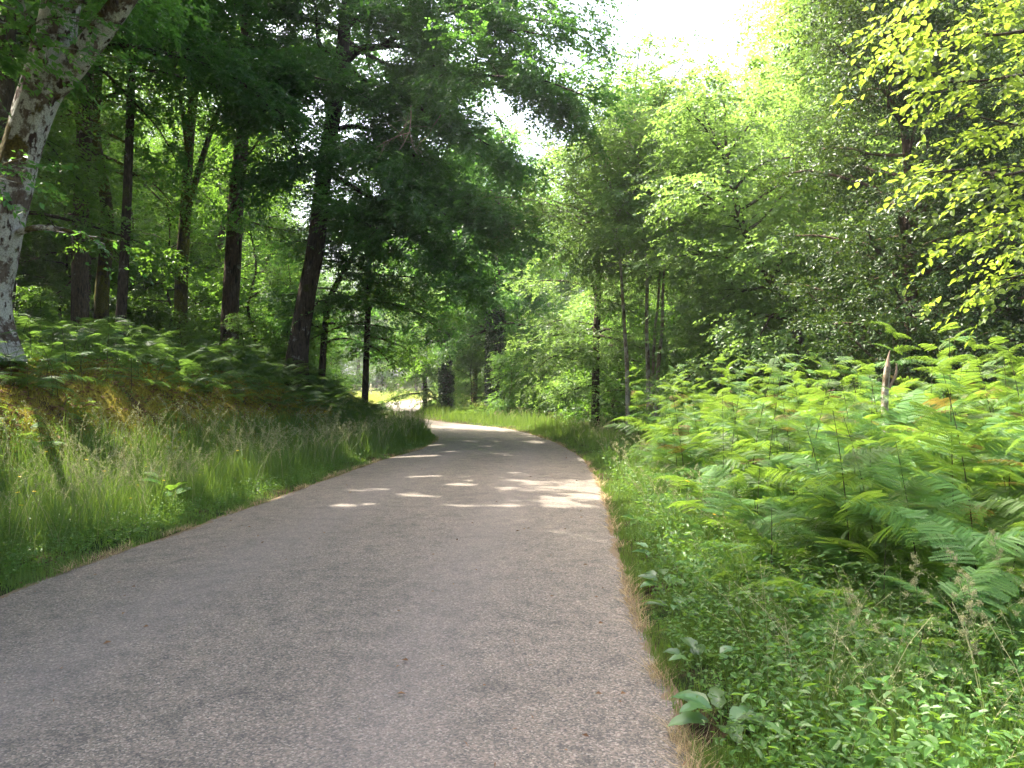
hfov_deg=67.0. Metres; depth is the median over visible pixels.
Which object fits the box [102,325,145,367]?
bracken fern
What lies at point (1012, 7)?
woodland tree
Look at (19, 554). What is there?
broadleaf weed
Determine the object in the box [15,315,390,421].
ferns
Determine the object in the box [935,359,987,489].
bracken fern
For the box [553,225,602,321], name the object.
woodland tree
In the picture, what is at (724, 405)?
bracken fern
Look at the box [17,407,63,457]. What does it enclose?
bracken fern
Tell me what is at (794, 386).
bracken fern
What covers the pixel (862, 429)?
bracken fern
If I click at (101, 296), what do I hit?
woodland tree
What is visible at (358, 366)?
woodland tree
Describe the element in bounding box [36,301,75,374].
bracken fern
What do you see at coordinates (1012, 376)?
bracken fern
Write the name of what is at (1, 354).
bracken fern
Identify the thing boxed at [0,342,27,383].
bracken fern
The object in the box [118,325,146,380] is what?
bracken fern
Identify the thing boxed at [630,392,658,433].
bracken fern
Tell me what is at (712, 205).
leaning tree
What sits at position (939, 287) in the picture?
holly tree
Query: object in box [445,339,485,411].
understory tree
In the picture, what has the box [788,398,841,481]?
bracken fern
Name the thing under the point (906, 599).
bracken fern
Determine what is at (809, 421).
bracken fern
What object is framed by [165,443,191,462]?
bracken fern
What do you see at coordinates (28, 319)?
bracken fern
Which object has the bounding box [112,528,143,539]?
broadleaf weed
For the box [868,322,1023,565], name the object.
bracken fern
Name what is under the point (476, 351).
woodland tree
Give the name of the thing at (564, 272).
woodland tree
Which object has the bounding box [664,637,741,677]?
broadleaf weed
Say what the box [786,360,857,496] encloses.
bracken fern
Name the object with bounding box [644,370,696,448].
bracken fern
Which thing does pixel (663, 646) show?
grass
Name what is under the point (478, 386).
understory tree
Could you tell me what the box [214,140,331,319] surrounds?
woodland tree
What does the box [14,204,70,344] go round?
understory tree
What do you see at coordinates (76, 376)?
bracken fern
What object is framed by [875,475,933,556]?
bracken fern
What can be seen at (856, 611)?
cocksfoot grass
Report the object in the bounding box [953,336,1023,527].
bracken fern
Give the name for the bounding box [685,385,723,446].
bracken fern
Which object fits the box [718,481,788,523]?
bracken fern
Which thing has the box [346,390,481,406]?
field grass
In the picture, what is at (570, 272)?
woodland tree
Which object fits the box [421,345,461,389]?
understory tree
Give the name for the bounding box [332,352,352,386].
understory tree
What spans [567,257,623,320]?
woodland tree
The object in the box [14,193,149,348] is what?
understory tree
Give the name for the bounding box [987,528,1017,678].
cocksfoot grass
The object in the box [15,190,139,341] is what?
understory tree
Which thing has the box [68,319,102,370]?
bracken fern
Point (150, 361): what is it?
bracken fern
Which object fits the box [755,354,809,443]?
bracken fern
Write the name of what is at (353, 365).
understory tree
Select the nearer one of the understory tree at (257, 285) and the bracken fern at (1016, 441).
the bracken fern at (1016, 441)
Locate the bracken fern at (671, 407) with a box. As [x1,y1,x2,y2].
[642,374,689,460]
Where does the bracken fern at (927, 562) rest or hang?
on the ground at (150, 407)
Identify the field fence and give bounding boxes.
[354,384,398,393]
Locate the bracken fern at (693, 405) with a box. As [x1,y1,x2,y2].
[669,381,712,485]
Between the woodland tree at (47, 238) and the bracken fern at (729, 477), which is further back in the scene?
the woodland tree at (47, 238)
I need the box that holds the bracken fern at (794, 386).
[776,353,810,411]
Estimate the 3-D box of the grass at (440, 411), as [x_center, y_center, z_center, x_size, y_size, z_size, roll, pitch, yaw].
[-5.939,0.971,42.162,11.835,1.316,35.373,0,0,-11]
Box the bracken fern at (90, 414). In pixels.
[69,397,101,426]
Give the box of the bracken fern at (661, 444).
[635,409,696,468]
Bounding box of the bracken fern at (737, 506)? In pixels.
[693,457,777,534]
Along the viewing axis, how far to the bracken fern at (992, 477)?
7.37 m
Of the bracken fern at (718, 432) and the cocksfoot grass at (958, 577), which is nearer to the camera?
the cocksfoot grass at (958, 577)
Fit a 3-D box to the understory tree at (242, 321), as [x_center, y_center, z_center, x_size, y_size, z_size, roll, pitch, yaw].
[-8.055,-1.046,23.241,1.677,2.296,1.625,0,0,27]
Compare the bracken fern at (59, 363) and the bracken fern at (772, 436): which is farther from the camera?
the bracken fern at (59, 363)
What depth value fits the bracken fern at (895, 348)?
8.40 m
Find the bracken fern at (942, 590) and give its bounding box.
[912,568,1022,669]
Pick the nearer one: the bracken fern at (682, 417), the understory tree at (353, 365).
the bracken fern at (682, 417)
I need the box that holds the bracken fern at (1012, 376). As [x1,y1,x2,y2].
[1002,359,1023,454]
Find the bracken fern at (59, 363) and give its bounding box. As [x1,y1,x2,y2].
[38,324,73,372]
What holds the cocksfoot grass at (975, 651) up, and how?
on the ground at (150, 407)
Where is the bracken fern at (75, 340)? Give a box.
[51,317,87,362]
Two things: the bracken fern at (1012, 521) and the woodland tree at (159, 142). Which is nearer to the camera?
the bracken fern at (1012, 521)
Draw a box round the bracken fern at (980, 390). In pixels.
[960,358,997,468]
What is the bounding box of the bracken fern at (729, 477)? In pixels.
[712,469,754,504]
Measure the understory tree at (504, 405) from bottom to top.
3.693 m
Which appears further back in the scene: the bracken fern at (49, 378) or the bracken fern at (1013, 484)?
the bracken fern at (49, 378)
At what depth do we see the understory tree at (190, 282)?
33.82 m
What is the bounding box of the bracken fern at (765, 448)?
[717,404,807,487]
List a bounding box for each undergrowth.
[0,325,430,585]
[476,404,1023,767]
[624,359,1023,748]
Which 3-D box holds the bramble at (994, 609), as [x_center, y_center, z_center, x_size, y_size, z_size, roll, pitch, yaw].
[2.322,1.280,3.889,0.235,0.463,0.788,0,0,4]
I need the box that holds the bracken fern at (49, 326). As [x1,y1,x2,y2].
[24,309,83,357]
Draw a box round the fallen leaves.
[3,424,685,766]
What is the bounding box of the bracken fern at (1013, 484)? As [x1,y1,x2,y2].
[988,469,1023,513]
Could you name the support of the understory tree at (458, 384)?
on the ground at (150, 407)
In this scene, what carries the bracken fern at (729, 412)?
on the ground at (150, 407)
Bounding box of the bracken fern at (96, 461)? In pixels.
[76,443,116,471]
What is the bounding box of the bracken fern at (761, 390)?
[741,362,781,439]
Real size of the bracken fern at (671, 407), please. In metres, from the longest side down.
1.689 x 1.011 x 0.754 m
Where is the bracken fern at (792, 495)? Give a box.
[766,471,816,515]
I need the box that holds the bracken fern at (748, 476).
[721,459,799,555]
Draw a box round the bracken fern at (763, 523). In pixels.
[719,499,835,605]
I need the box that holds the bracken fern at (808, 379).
[799,363,838,467]
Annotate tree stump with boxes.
[881,351,897,461]
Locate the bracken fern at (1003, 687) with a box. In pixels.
[958,643,1023,696]
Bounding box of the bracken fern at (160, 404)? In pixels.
[158,399,183,419]
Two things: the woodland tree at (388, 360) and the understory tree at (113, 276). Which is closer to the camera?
the understory tree at (113, 276)
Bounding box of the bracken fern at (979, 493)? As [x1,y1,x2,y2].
[899,356,1022,568]
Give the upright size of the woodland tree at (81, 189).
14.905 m
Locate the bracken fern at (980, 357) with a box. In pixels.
[944,337,1022,461]
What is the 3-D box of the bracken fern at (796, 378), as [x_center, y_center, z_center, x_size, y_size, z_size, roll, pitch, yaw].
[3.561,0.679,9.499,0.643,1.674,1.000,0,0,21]
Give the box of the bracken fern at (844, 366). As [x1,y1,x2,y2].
[812,364,895,458]
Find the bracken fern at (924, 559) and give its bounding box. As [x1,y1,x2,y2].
[863,531,963,599]
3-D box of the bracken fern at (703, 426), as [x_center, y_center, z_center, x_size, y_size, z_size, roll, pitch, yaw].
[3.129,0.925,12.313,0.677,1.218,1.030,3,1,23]
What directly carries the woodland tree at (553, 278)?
on the ground at (150, 407)
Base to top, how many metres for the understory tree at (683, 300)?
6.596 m
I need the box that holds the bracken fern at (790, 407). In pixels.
[782,381,802,441]
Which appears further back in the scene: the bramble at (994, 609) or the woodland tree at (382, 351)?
the woodland tree at (382, 351)
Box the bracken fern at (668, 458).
[640,395,699,469]
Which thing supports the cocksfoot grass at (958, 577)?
on the ground at (150, 407)
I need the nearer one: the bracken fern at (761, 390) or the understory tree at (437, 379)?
the bracken fern at (761, 390)
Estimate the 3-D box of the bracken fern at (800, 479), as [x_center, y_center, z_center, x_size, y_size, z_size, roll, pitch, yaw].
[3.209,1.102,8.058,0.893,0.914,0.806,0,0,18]
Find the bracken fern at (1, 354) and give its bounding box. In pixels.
[0,341,36,384]
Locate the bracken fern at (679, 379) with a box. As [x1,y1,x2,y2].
[655,374,721,476]
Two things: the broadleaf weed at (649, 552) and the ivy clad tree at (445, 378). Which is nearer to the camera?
the broadleaf weed at (649, 552)
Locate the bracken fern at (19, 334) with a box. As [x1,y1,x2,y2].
[12,275,28,338]
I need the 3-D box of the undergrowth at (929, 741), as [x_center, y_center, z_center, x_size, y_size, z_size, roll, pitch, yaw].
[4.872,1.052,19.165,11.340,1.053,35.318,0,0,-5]
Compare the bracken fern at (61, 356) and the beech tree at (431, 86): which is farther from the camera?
the beech tree at (431, 86)
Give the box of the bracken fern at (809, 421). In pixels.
[771,356,874,553]
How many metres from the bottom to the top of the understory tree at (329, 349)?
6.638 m
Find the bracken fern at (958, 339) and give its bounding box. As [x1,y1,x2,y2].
[895,336,979,482]
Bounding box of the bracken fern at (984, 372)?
[964,350,1022,479]
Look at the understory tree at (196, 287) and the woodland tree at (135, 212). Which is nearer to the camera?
the understory tree at (196, 287)
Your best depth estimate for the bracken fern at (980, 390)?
8.83 m
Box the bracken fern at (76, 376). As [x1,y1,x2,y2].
[55,331,116,392]
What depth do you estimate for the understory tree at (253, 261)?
29.82 m
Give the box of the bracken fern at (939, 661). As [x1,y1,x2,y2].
[829,617,1015,751]
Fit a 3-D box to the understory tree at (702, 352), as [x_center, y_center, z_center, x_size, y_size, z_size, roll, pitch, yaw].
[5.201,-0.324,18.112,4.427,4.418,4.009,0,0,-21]
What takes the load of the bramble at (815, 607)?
on the ground at (150, 407)
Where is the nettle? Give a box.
[818,590,872,612]
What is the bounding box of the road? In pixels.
[0,400,700,767]
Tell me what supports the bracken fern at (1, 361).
on the ground at (150, 407)
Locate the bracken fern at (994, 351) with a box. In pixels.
[964,342,1019,469]
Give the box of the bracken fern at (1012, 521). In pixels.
[961,462,1023,607]
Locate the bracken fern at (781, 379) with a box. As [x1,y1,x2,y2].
[764,356,791,391]
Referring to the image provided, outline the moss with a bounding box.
[0,356,332,516]
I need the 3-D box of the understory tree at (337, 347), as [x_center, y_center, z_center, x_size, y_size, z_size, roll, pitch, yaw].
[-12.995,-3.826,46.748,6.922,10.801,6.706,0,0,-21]
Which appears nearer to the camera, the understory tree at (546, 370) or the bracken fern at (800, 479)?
the bracken fern at (800, 479)
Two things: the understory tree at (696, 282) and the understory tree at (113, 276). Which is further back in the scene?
the understory tree at (113, 276)
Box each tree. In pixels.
[0,0,343,199]
[0,0,369,361]
[0,4,213,309]
[0,15,102,117]
[13,185,64,312]
[14,52,178,320]
[14,128,111,318]
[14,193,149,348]
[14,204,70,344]
[15,35,248,351]
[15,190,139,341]
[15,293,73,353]
[16,0,427,358]
[18,2,183,355]
[18,75,112,242]
[22,78,171,337]
[28,52,154,307]
[34,213,174,347]
[39,177,175,331]
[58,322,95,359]
[69,277,162,347]
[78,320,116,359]
[81,0,375,361]
[89,185,223,361]
[102,3,306,351]
[102,53,178,282]
[109,217,245,346]
[112,78,224,295]
[115,215,249,360]
[117,20,313,335]
[133,136,188,283]
[140,328,186,365]
[143,116,272,332]
[155,273,257,365]
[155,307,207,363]
[173,0,653,393]
[173,243,253,337]
[189,171,336,368]
[194,227,337,387]
[202,248,333,373]
[205,137,302,276]
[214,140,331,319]
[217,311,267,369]
[230,148,306,266]
[239,259,347,380]
[242,292,340,392]
[247,344,282,383]
[252,313,341,389]
[262,224,374,389]
[268,116,465,410]
[273,210,304,238]
[302,249,358,389]
[321,263,351,351]
[322,268,354,370]
[327,332,362,395]
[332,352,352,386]
[337,250,385,390]
[340,332,379,385]
[343,269,410,390]
[346,260,406,382]
[350,364,384,388]
[357,338,403,391]
[361,273,480,410]
[369,174,541,410]
[373,288,421,390]
[378,361,418,389]
[383,262,438,390]
[406,130,557,407]
[421,176,512,402]
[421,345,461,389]
[422,110,575,411]
[429,344,483,403]
[439,250,530,393]
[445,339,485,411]
[461,365,506,403]
[464,72,749,441]
[473,312,546,410]
[478,182,568,346]
[480,347,542,416]
[482,27,738,438]
[487,130,684,425]
[503,322,563,411]
[506,347,547,405]
[509,233,574,333]
[517,183,580,323]
[519,61,765,415]
[521,295,673,429]
[527,319,606,413]
[535,344,565,407]
[543,310,572,373]
[548,291,650,420]
[550,232,593,320]
[551,208,586,322]
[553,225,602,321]
[554,60,765,421]
[566,249,684,421]
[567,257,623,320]
[569,60,722,405]
[584,296,702,424]
[620,37,971,425]
[631,173,853,433]
[638,280,813,437]
[641,266,726,397]
[643,107,758,360]
[652,40,788,339]
[660,246,835,394]
[663,0,1023,450]
[679,0,1019,398]
[705,0,880,301]
[713,29,821,210]
[736,0,1023,432]
[799,0,1022,397]
[826,0,1023,348]
[836,81,960,291]
[853,0,1023,394]
[860,15,1023,482]
[869,0,1023,381]
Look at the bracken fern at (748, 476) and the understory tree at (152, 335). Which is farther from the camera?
the understory tree at (152, 335)
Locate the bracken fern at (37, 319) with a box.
[14,296,66,355]
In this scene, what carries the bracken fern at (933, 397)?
on the ground at (150, 407)
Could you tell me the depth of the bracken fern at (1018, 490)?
5.43 m
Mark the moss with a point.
(140, 388)
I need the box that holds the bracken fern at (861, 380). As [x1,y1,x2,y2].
[826,375,878,475]
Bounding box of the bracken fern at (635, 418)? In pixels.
[606,367,655,455]
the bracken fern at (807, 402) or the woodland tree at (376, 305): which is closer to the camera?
the bracken fern at (807, 402)
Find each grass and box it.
[0,390,435,594]
[0,393,1023,767]
[46,425,744,767]
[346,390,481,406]
[414,398,600,428]
[430,411,1023,767]
[844,586,878,692]
[901,552,931,645]
[945,547,983,695]
[946,601,979,725]
[958,573,990,714]
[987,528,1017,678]
[1012,573,1023,616]
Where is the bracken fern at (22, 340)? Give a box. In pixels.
[12,292,30,342]
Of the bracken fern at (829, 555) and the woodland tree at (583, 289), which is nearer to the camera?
the bracken fern at (829, 555)
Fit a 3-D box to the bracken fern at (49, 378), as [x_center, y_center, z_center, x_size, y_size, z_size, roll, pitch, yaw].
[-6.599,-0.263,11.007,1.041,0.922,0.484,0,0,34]
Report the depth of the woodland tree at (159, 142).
37.34 m
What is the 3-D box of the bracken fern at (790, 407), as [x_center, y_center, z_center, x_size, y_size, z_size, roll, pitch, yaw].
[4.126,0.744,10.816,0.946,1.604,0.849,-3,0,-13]
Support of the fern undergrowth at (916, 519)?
on the ground at (150, 407)
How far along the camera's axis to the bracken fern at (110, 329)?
13.38 m
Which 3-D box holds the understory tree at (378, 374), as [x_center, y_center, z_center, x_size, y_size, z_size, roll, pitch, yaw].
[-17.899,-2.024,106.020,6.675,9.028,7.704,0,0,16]
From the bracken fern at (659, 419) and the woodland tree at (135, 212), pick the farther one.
the woodland tree at (135, 212)
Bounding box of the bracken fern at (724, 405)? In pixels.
[677,360,766,492]
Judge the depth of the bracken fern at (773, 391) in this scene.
12.15 m
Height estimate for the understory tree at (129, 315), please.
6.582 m
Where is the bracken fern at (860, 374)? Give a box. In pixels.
[795,364,880,492]
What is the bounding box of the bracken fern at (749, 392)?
[710,354,771,467]
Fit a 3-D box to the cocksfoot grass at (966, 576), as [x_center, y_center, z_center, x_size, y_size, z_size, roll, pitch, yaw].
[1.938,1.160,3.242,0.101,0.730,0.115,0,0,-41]
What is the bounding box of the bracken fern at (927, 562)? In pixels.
[828,437,1002,599]
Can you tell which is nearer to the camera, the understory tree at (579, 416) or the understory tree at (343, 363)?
the understory tree at (579, 416)
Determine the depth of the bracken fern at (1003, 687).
3.26 m
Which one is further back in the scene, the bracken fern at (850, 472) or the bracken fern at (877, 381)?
the bracken fern at (877, 381)
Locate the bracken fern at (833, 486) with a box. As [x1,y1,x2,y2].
[764,420,861,534]
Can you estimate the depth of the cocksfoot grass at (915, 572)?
3.44 m
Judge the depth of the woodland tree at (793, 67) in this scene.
17.98 m
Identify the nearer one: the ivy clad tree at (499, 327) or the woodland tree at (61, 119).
the woodland tree at (61, 119)
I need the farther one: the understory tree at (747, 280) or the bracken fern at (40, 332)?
the understory tree at (747, 280)
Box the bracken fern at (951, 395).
[914,336,976,443]
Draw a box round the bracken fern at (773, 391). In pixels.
[754,375,785,453]
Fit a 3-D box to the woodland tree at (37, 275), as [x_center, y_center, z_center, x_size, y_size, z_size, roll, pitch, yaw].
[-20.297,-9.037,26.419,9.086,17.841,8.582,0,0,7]
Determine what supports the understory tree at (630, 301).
on the ground at (150, 407)
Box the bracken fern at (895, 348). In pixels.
[841,322,929,474]
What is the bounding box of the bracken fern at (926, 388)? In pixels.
[903,343,994,512]
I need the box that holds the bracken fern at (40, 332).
[24,319,68,358]
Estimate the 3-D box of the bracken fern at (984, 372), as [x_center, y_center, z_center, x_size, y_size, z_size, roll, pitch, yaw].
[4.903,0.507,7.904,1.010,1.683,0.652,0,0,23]
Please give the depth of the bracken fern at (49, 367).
10.83 m
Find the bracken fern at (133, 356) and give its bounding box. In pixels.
[101,337,166,390]
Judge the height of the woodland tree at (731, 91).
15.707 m
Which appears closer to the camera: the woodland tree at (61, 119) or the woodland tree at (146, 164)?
the woodland tree at (61, 119)
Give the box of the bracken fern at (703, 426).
[695,403,720,452]
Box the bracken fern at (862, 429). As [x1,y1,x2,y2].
[836,380,943,544]
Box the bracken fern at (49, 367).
[22,347,78,398]
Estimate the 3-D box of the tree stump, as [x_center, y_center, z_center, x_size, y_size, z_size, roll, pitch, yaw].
[3.645,0.611,7.509,0.149,1.881,0.113,0,0,-13]
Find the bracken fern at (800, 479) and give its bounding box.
[786,445,823,494]
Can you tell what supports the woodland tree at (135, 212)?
on the ground at (150, 407)
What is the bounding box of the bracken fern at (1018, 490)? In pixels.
[956,344,1023,546]
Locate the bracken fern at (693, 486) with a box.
[649,478,705,518]
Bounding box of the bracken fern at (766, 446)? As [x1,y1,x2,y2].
[729,368,794,492]
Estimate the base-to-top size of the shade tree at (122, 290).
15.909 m
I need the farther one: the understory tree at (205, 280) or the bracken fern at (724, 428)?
the understory tree at (205, 280)
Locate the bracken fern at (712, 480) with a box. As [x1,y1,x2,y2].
[674,460,732,507]
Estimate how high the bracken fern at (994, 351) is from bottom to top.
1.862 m
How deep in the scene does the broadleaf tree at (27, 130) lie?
10.76 m
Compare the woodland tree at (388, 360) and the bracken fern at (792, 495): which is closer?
the bracken fern at (792, 495)
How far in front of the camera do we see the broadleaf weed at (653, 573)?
5.79 m
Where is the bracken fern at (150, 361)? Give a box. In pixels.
[143,350,181,393]
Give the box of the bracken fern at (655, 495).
[640,471,698,504]
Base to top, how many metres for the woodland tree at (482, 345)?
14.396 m
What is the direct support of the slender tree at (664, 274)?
on the ground at (150, 407)
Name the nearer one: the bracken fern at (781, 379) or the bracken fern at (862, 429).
the bracken fern at (862, 429)
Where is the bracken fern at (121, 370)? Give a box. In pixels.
[73,334,140,378]
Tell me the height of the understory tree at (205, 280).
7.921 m
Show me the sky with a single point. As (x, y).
(678, 18)
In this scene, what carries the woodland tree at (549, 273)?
on the ground at (150, 407)
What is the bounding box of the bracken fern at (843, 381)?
[811,370,882,483]
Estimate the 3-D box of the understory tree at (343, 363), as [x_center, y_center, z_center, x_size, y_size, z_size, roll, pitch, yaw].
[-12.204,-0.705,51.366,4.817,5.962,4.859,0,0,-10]
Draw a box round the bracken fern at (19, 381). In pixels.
[1,354,63,395]
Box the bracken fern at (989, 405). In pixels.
[953,354,1023,498]
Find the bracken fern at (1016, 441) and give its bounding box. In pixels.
[957,363,1023,522]
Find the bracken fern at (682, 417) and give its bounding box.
[627,380,733,477]
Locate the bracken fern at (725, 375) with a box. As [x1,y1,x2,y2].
[710,368,755,438]
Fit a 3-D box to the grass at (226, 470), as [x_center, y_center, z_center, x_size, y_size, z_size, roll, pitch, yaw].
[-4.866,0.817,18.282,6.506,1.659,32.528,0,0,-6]
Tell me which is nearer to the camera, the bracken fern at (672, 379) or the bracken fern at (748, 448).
the bracken fern at (748, 448)
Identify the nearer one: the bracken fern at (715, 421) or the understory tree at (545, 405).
the bracken fern at (715, 421)
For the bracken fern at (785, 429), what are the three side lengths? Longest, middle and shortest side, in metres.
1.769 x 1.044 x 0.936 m
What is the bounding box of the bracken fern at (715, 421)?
[681,394,756,467]
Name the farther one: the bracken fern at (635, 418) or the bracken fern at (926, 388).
the bracken fern at (635, 418)
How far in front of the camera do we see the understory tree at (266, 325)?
25.11 m
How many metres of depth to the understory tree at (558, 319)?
46.80 m
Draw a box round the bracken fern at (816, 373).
[795,352,841,444]
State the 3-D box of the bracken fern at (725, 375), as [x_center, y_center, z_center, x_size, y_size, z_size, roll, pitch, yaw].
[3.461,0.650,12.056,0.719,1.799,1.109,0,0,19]
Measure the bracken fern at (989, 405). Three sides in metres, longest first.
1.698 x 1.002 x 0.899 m
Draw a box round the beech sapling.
[248,133,509,391]
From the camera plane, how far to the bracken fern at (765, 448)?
8.68 m
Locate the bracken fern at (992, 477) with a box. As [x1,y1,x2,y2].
[959,397,1023,485]
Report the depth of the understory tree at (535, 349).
36.63 m
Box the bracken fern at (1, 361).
[0,330,45,378]
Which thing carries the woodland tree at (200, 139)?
on the ground at (150, 407)
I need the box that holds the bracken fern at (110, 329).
[72,317,140,362]
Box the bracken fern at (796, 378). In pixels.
[775,371,818,489]
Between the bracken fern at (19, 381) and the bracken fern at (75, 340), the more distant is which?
the bracken fern at (75, 340)
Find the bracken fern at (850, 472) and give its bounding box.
[796,411,918,565]
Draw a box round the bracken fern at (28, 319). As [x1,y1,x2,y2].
[14,295,64,360]
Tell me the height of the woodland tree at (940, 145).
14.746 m
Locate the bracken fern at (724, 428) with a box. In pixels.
[694,357,770,473]
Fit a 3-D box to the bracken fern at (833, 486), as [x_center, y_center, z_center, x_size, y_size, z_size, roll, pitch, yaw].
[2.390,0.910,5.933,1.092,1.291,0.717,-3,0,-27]
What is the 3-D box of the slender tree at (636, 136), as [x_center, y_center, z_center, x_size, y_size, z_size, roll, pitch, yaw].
[2.592,-3.560,19.295,6.688,10.266,6.465,0,0,0]
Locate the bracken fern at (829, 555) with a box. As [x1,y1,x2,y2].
[803,523,907,591]
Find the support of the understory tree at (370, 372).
on the ground at (150, 407)
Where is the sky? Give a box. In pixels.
[113,0,1022,379]
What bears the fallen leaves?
on the road
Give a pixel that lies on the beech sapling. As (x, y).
(332, 299)
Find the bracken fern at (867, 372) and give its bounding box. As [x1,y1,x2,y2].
[837,360,921,465]
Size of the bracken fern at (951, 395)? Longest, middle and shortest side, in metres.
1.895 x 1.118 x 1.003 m
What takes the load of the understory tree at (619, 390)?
on the ground at (150, 407)
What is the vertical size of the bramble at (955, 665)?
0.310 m
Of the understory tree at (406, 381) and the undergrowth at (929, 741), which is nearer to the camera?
the undergrowth at (929, 741)
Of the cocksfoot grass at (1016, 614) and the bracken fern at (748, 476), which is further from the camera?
the bracken fern at (748, 476)
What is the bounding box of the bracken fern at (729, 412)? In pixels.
[700,366,769,508]
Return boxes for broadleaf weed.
[0,550,31,560]
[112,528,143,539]
[141,472,191,509]
[621,514,647,524]
[632,542,672,560]
[638,568,684,587]
[640,597,706,618]
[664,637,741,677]
[667,686,769,743]
[677,555,726,568]
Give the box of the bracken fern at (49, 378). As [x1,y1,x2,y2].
[23,333,70,392]
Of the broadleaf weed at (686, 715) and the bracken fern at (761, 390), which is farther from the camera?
the bracken fern at (761, 390)
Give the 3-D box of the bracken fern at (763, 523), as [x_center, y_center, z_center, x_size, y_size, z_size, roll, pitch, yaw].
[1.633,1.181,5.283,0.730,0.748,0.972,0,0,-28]
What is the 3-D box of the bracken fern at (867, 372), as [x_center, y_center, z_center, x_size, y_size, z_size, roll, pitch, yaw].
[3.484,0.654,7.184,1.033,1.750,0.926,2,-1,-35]
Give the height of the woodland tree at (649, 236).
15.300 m
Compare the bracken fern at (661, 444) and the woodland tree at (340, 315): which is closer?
the bracken fern at (661, 444)
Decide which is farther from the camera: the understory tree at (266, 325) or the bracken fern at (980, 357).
the understory tree at (266, 325)
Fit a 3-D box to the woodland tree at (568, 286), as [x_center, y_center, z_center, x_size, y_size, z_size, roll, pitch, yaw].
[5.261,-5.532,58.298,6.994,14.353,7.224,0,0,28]
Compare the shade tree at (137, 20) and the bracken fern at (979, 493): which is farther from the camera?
the shade tree at (137, 20)
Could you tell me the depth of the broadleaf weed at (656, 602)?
5.11 m
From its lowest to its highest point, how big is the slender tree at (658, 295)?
10.289 m
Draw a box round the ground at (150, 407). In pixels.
[0,361,1022,767]
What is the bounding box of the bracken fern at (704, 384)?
[691,378,716,430]
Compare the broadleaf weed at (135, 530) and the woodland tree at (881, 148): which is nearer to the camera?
the broadleaf weed at (135, 530)
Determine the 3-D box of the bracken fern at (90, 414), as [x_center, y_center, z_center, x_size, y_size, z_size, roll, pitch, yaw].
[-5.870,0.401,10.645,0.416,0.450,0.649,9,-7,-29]
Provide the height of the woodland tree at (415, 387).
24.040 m
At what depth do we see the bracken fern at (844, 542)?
5.01 m
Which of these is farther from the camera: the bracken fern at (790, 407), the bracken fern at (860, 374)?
the bracken fern at (790, 407)
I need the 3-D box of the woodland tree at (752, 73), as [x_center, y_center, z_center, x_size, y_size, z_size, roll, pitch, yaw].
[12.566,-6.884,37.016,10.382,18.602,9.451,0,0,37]
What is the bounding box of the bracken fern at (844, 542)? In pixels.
[780,404,926,577]
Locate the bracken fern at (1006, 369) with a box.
[959,351,1021,420]
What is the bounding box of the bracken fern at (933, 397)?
[888,358,1003,513]
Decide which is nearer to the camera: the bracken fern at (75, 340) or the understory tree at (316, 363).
the bracken fern at (75, 340)
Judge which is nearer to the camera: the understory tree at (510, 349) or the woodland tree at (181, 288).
the woodland tree at (181, 288)
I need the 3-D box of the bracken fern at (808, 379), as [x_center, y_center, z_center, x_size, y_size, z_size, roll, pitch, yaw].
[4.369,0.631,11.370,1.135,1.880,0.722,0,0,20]
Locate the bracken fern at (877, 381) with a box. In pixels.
[859,359,897,430]
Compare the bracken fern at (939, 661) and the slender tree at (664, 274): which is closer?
the bracken fern at (939, 661)
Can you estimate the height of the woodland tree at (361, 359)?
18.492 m
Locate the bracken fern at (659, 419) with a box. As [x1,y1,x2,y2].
[625,394,692,462]
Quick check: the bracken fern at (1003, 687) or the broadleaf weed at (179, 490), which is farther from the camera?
the broadleaf weed at (179, 490)
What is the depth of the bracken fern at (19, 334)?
11.25 m
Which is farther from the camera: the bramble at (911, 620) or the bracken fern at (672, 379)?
the bracken fern at (672, 379)
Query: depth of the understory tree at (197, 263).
31.74 m
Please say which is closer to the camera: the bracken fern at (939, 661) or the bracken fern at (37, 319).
the bracken fern at (939, 661)
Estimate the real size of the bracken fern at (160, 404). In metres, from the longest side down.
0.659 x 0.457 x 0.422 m
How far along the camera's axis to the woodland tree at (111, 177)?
35.38 m
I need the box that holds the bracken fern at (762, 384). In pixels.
[746,363,784,431]
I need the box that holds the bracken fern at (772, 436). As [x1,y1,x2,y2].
[734,363,814,537]
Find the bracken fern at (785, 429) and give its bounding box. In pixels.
[745,364,825,502]
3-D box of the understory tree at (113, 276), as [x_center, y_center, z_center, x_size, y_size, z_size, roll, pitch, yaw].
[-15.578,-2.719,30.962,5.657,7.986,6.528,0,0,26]
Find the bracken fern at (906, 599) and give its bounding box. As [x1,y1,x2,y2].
[833,517,949,640]
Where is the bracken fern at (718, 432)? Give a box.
[695,408,739,455]
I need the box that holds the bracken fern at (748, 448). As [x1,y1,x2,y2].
[695,354,805,511]
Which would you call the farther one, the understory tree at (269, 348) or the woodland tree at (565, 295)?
the woodland tree at (565, 295)
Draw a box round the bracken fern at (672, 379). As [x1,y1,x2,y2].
[644,364,687,452]
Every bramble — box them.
[720,586,854,648]
[773,563,837,616]
[833,617,984,672]
[838,657,976,746]
[906,645,965,744]
[922,586,1023,681]

